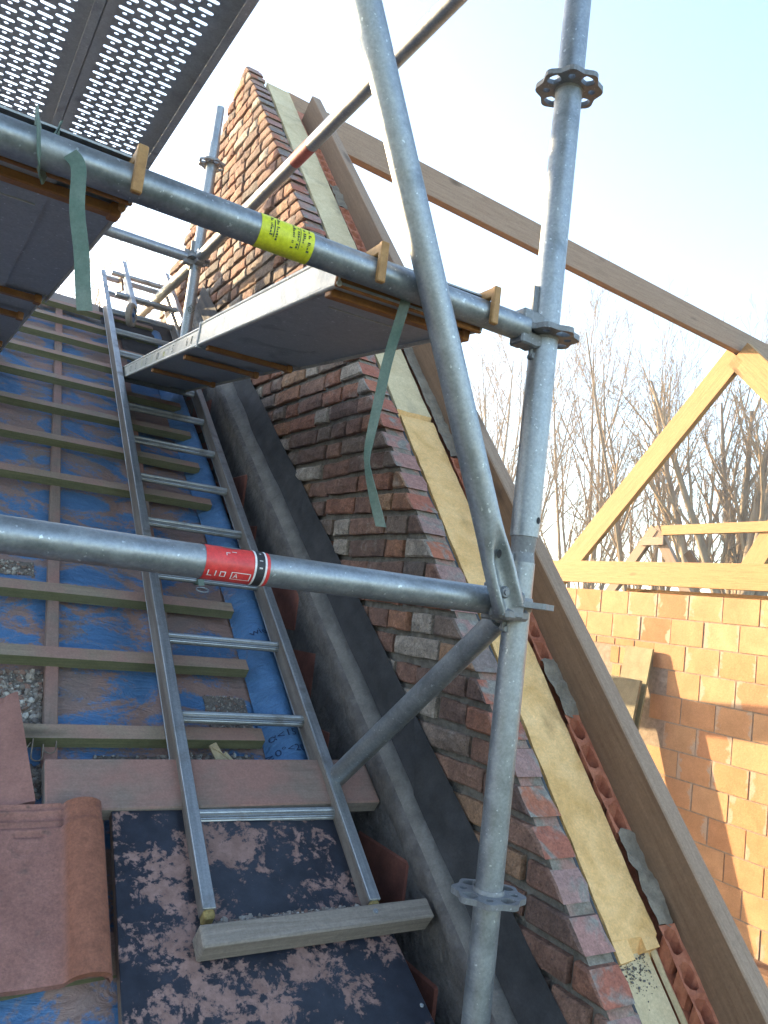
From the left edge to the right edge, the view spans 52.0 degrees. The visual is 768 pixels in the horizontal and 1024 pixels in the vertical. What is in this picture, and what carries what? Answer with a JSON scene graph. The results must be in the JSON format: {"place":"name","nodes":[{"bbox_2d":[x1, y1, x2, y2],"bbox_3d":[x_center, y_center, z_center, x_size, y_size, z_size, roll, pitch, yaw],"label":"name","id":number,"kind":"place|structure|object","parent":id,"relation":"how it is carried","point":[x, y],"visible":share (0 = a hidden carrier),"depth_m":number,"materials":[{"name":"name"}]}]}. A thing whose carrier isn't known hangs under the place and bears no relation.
{"place":"outdoors","nodes":[
{"label":"outdoors","id":0,"kind":"place"},
{"bbox_2d":[0,0,767,592],"label":"sky","id":1,"kind":"structure","parent":0,"point":[671,174],"materials":[{"name":"white"}]},
{"label":"ground","id":2,"kind":"structure","parent":0,"visible":0},
{"bbox_2d":[56,204,166,321],"bbox_3d":[-14.416,-3.244,36.026,10.684,23.288,11.036,11,-8,-31],"label":"bare tree","id":3,"kind":"object","parent":2,"relation":"on","point":[96,282],"visible":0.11,"depth_m":34.97,"materials":[{"name":"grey plant"}]},
{"bbox_2d":[57,219,189,320],"bbox_3d":[-12.917,-4.329,39.059,13.426,26.493,11.420,11,-8,-31],"label":"bare tree","id":4,"kind":"object","parent":2,"relation":"on","point":[157,269],"visible":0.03,"depth_m":38.50,"materials":[{"name":"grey plant"}]},
{"bbox_2d":[0,293,307,1023],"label":"tiled roof","id":5,"kind":"structure","parent":2,"relation":"on","point":[78,635],"depth_m":2.11,"materials":[{"name":"blue plastic"}]},
{"bbox_2d":[0,559,34,576],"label":"rubble","id":6,"kind":"object","parent":5,"relation":"on","point":[14,567],"visible":1,"depth_m":2.19,"materials":[{"name":"grey gravel"}]},
{"bbox_2d":[0,691,35,804],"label":"broken roof tile","id":7,"kind":"object","parent":5,"relation":"on","point":[16,785],"visible":0.96,"depth_m":1.57,"materials":[{"name":"ceramic"}]},
{"bbox_2d":[0,668,43,723],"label":"rubble","id":8,"kind":"object","parent":5,"relation":"on","point":[27,685],"visible":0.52,"depth_m":1.82,"materials":[{"name":"grey gravel"}]},
{"bbox_2d":[30,764,41,799],"bbox_3d":[-0.713,0.563,1.650,0.195,0.060,0.079,11,-8,-31],"label":"rubble","id":9,"kind":"object","parent":5,"relation":"on","point":[36,775],"visible":0.14,"depth_m":1.63,"materials":[{"name":"grey gravel"}]},
{"bbox_2d":[30,738,56,761],"bbox_3d":[-0.719,0.503,1.667,0.053,0.042,0.037,11,-8,-31],"label":"wire clip","id":10,"kind":"object","parent":9,"relation":"on","point":[43,749],"visible":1,"depth_m":1.66,"materials":[{"name":"grey metal"}]},
{"bbox_2d":[93,752,253,759],"bbox_3d":[-0.470,0.599,1.829,0.400,0.069,0.086,11,-8,-31],"label":"rubble","id":11,"kind":"object","parent":5,"relation":"on","point":[202,756],"visible":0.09,"depth_m":1.85,"materials":[{"name":"grey gravel"}]},
{"bbox_2d":[180,105,224,336],"bbox_3d":[-0.874,-1.197,3.692,0.121,1.505,0.121,9,-7,-16],"label":"scaffold standard","id":12,"kind":"object","parent":5,"relation":"on","point":[211,164],"visible":0.57,"depth_m":3.69,"materials":[{"name":"metal"}]},
{"bbox_2d":[104,226,194,269],"bbox_3d":[-1.751,-1.365,3.163,2.065,0.142,0.048,11,-8,-31],"label":"scaffold ledger","id":13,"kind":"object","parent":12,"relation":"attached to","point":[147,244],"visible":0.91,"depth_m":3.57,"materials":[{"name":"metal"}]},
{"bbox_2d":[137,265,189,316],"bbox_3d":[-1.527,-1.151,4.760,0.048,0.142,2.495,11,-8,-31],"label":"scaffold guard rail","id":14,"kind":"object","parent":12,"relation":"attached to","point":[179,277],"visible":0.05,"depth_m":4.05,"materials":[{"name":"metal"}]},
{"bbox_2d":[41,759,379,819],"bbox_3d":[-0.354,0.605,1.733,0.740,0.036,0.128,10,28,-29],"label":"timber plank","id":15,"kind":"object","parent":5,"relation":"on","point":[111,785],"visible":0.68,"depth_m":1.69,"materials":[{"name":"wood"}]},
{"bbox_2d":[209,742,232,759],"bbox_3d":[-0.366,0.577,1.843,0.082,0.064,0.058,11,-8,-31],"label":"cardboard scrap","id":16,"kind":"object","parent":15,"relation":"attached to","point":[217,753],"visible":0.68,"depth_m":1.84,"materials":[{"name":"beige cardboard"}]},
{"bbox_2d":[202,695,257,749],"bbox_3d":[-0.395,0.539,2.024,0.132,0.113,0.149,11,-8,-31],"label":"rubble","id":17,"kind":"object","parent":5,"relation":"on","point":[223,704],"visible":0.41,"depth_m":2.06,"materials":[{"name":"grey gravel"}]},
{"bbox_2d":[98,269,380,924],"bbox_3d":[-0.813,-0.263,3.031,0.369,2.326,3.211,11,-8,-28],"label":"ladder","id":18,"kind":"object","parent":5,"relation":"on","point":[302,718],"visible":0.75,"depth_m":2.10,"materials":[{"name":"metal"}]},
{"bbox_2d":[111,261,182,327],"bbox_3d":[-1.291,-1.161,4.265,0.353,0.585,0.838,11,-8,-31],"label":"ladder roof hook","id":19,"kind":"object","parent":18,"relation":"attached to","point":[124,277],"visible":0.94,"depth_m":4.18,"materials":[{"name":"metal"}]},
{"bbox_2d":[193,578,208,592],"bbox_3d":[-0.544,0.208,2.326,0.041,0.058,0.090,11,-8,-31],"label":"strap buckle","id":20,"kind":"object","parent":18,"relation":"attached to","point":[199,582],"visible":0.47,"depth_m":2.31,"materials":[{"name":"metal"}]},
{"bbox_2d":[109,810,434,1023],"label":"formwork panel","id":21,"kind":"object","parent":5,"relation":"attached to","point":[163,975],"visible":0.81,"depth_m":1.46,"materials":[{"name":"black wood"}]},
{"bbox_2d":[213,903,361,923],"bbox_3d":[-0.165,0.787,1.525,0.349,0.032,0.036,11,-8,-31],"label":"rubble","id":22,"kind":"object","parent":21,"relation":"on","point":[242,917],"visible":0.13,"depth_m":1.51,"materials":[{"name":"grey gravel"}]},
{"bbox_2d":[192,898,433,961],"bbox_3d":[-0.119,0.790,1.500,0.488,0.048,0.042,10,28,-31],"label":"foot rail","id":23,"kind":"object","parent":21,"relation":"attached to","point":[214,941],"visible":1,"depth_m":1.47,"materials":[{"name":"grey wood"}]},
{"bbox_2d":[451,0,602,1023],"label":"scaffold standard","id":24,"kind":"object","parent":5,"relation":"on","point":[488,894],"visible":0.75,"depth_m":1.41,"materials":[{"name":"metal"}]},
{"bbox_2d":[0,514,514,631],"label":"scaffold ledger","id":25,"kind":"object","parent":24,"relation":"attached to","point":[32,538],"visible":0.86,"depth_m":1.11,"materials":[{"name":"metal"}]},
{"bbox_2d":[0,113,543,359],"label":"scaffold ledger","id":26,"kind":"object","parent":24,"relation":"attached to","point":[109,174],"visible":0.97,"depth_m":1.15,"materials":[{"name":"metal"}]},
{"bbox_2d":[0,0,105,126],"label":"perforated deck","id":27,"kind":"structure","parent":26,"relation":"on","point":[81,25],"depth_m":2.44,"materials":[{"name":"metal"}]},
{"bbox_2d":[34,105,92,310],"bbox_3d":[-0.418,-0.389,1.000,0.118,0.261,0.068,4,-7,23],"label":"webbing strap","id":28,"kind":"object","parent":26,"relation":"hanging from","point":[74,159],"visible":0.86,"depth_m":1.00,"materials":[{"name":"green fabric"}]},
{"bbox_2d":[0,105,148,351],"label":"scaffold deck","id":29,"kind":"structure","parent":26,"relation":"on","point":[36,258],"depth_m":1.29,"materials":[{"name":"metal"}]},
{"bbox_2d":[60,0,259,169],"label":"perforated deck","id":30,"kind":"structure","parent":26,"relation":"on","point":[225,22],"depth_m":2.45,"materials":[{"name":"metal"}]},
{"bbox_2d":[123,240,501,391],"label":"scaffold deck","id":31,"kind":"structure","parent":26,"relation":"on","point":[306,317],"depth_m":1.74,"materials":[{"name":"metal"}]},
{"bbox_2d":[364,299,410,526],"bbox_3d":[0.003,-0.178,1.320,0.053,0.405,0.032,7,-7,-2],"label":"webbing strap","id":32,"kind":"object","parent":26,"relation":"hanging from","point":[388,356],"visible":0.91,"depth_m":1.31,"materials":[{"name":"green fabric"}]},
{"bbox_2d":[194,0,467,269],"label":"scaffold guard rail","id":33,"kind":"object","parent":24,"relation":"attached to","point":[430,23],"visible":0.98,"depth_m":2.47,"materials":[{"name":"metal"}]},
{"bbox_2d":[329,619,500,785],"bbox_3d":[0.029,0.429,1.681,0.050,0.537,0.642,11,-8,-31],"label":"scaffold brace","id":34,"kind":"object","parent":24,"relation":"attached to","point":[465,651],"visible":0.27,"depth_m":1.60,"materials":[{"name":"metal"}]},
{"bbox_2d":[350,0,528,621],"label":"scaffold brace","id":35,"kind":"object","parent":24,"relation":"attached to","point":[507,597],"visible":1,"depth_m":1.26,"materials":[{"name":"metal"}]},
{"bbox_2d":[183,304,516,1023],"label":"party wall","id":36,"kind":"structure","parent":2,"relation":"on","point":[405,860],"depth_m":2.00,"materials":[{"name":"grey concrete"}]},
{"bbox_2d":[197,284,566,1023],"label":"flashing","id":37,"kind":"object","parent":36,"relation":"attached to","point":[525,986],"visible":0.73,"depth_m":1.86,"materials":[{"name":"grey metal"}]},
{"bbox_2d":[159,66,640,1023],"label":"brick gable","id":38,"kind":"structure","parent":2,"relation":"on","point":[319,416],"depth_m":2.12,"materials":[{"name":"brown brick"}]},
{"bbox_2d":[266,83,430,422],"bbox_3d":[-0.273,-1.060,3.293,0.128,2.436,1.778,11,-8,-31],"label":"insulation board","id":39,"kind":"object","parent":38,"relation":"attached to","point":[404,394],"visible":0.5,"depth_m":3.25,"materials":[{"name":"plastic"}]},
{"bbox_2d":[267,90,641,1023],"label":"cavity membrane","id":40,"kind":"object","parent":38,"relation":"attached to","point":[495,658],"visible":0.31,"depth_m":1.70,"materials":[{"name":"plastic"}]},
{"bbox_2d":[400,414,659,965],"bbox_3d":[0.250,0.463,1.946,0.127,1.557,1.056,11,-8,-31],"label":"insulation board","id":41,"kind":"object","parent":38,"relation":"attached to","point":[627,924],"visible":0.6,"depth_m":1.69,"materials":[{"name":"yellow plastic"}]},
{"bbox_2d":[650,949,687,1023],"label":"foam seal","id":42,"kind":"object","parent":41,"relation":"attached to","point":[668,987],"visible":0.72,"depth_m":1.47,"materials":[{"name":"beige plastic"}]},
{"bbox_2d":[620,952,678,1023],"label":"insulation board","id":43,"kind":"object","parent":38,"relation":"attached to","point":[658,1005],"visible":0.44,"depth_m":1.44,"materials":[{"name":"plastic"}]},
{"bbox_2d":[619,953,656,1010],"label":"mortar crumbs","id":44,"kind":"object","parent":43,"relation":"on","point":[634,968],"visible":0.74,"depth_m":1.45,"materials":[{"name":"grey concrete"}]},
{"bbox_2d":[297,111,718,1023],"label":"block leaf","id":45,"kind":"object","parent":2,"relation":"on","point":[685,981],"visible":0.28,"depth_m":1.68,"materials":[{"name":"ceramic"}]},
{"bbox_2d":[302,96,767,1023],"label":"rafter","id":46,"kind":"object","parent":45,"relation":"attached to","point":[722,960],"visible":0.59,"depth_m":1.70,"materials":[{"name":"brown wood"}]},
{"bbox_2d":[461,275,614,528],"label":"bare tree","id":47,"kind":"object","parent":2,"relation":"on","point":[501,401],"visible":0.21,"depth_m":48.40,"materials":[{"name":"brown plant"}]},
{"bbox_2d":[468,280,644,536],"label":"bare tree","id":48,"kind":"object","parent":2,"relation":"on","point":[512,475],"visible":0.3,"depth_m":43.23,"materials":[{"name":"brown plant"}]},
{"bbox_2d":[516,298,740,589],"bbox_3d":[9.733,0.339,39.814,11.058,22.894,11.747,11,-8,-31],"label":"bare tree","id":49,"kind":"object","parent":2,"relation":"on","point":[593,556],"visible":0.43,"depth_m":38.07,"materials":[{"name":"brown plant"}]},
{"bbox_2d":[512,256,767,590],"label":"bare tree","id":50,"kind":"object","parent":2,"relation":"on","point":[619,534],"visible":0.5,"depth_m":32.92,"materials":[{"name":"brown plant"}]},
{"bbox_2d":[567,588,767,964],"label":"block wall","id":51,"kind":"structure","parent":2,"relation":"on","point":[703,729],"depth_m":5.69,"materials":[{"name":"ceramic"}]},
{"bbox_2d":[553,343,767,591],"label":"roof truss","id":52,"kind":"object","parent":51,"relation":"on","point":[747,364],"visible":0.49,"depth_m":6.49,"materials":[{"name":"yellow wood"}]},
{"bbox_2d":[288,92,767,358],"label":"ridge beam","id":53,"kind":"structure","parent":52,"relation":"on","point":[365,151],"depth_m":5.08,"materials":[{"name":"brown wood"}]},
{"bbox_2d":[606,520,767,591],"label":"roof frame","id":54,"kind":"object","parent":51,"relation":"on","point":[757,553],"visible":0.52,"depth_m":9.48,"materials":[{"name":"yellow wood"}]},
{"bbox_2d":[626,588,767,599],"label":"wall plate","id":55,"kind":"object","parent":51,"relation":"on","point":[740,596],"depth_m":6.18,"materials":[{"name":"yellow wood"}]},
{"bbox_2d":[588,337,767,595],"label":"bare tree","id":56,"kind":"object","parent":2,"relation":"on","point":[736,551],"visible":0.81,"depth_m":28.68,"materials":[{"name":"brown plant"}]},
{"bbox_2d":[681,334,767,595],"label":"bare tree","id":57,"kind":"object","parent":2,"relation":"on","point":[763,431],"visible":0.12,"depth_m":32.28,"materials":[{"name":"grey plant"}]},
{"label":"floor","id":58,"kind":"structure","parent":0,"visible":0},
{"bbox_2d":[611,675,641,721],"bbox_3d":[1.722,2.007,6.083,0.266,1.459,0.315,11,-8,-31],"label":"plywood board","id":59,"kind":"object","parent":58,"relation":"on","point":[629,689],"visible":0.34,"depth_m":6.13,"materials":[{"name":"beige wood"}]},
{"bbox_2d":[620,645,653,730],"bbox_3d":[1.830,1.873,6.122,0.291,1.659,0.270,11,-8,-31],"label":"plywood board","id":60,"kind":"object","parent":58,"relation":"on","point":[637,663],"visible":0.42,"depth_m":6.21,"materials":[{"name":"beige wood"}]},
{"bbox_2d":[753,958,767,986],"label":"floor plank","id":61,"kind":"object","parent":58,"relation":"on","point":[762,968],"depth_m":4.96,"materials":[{"name":"wood"}]}
]}

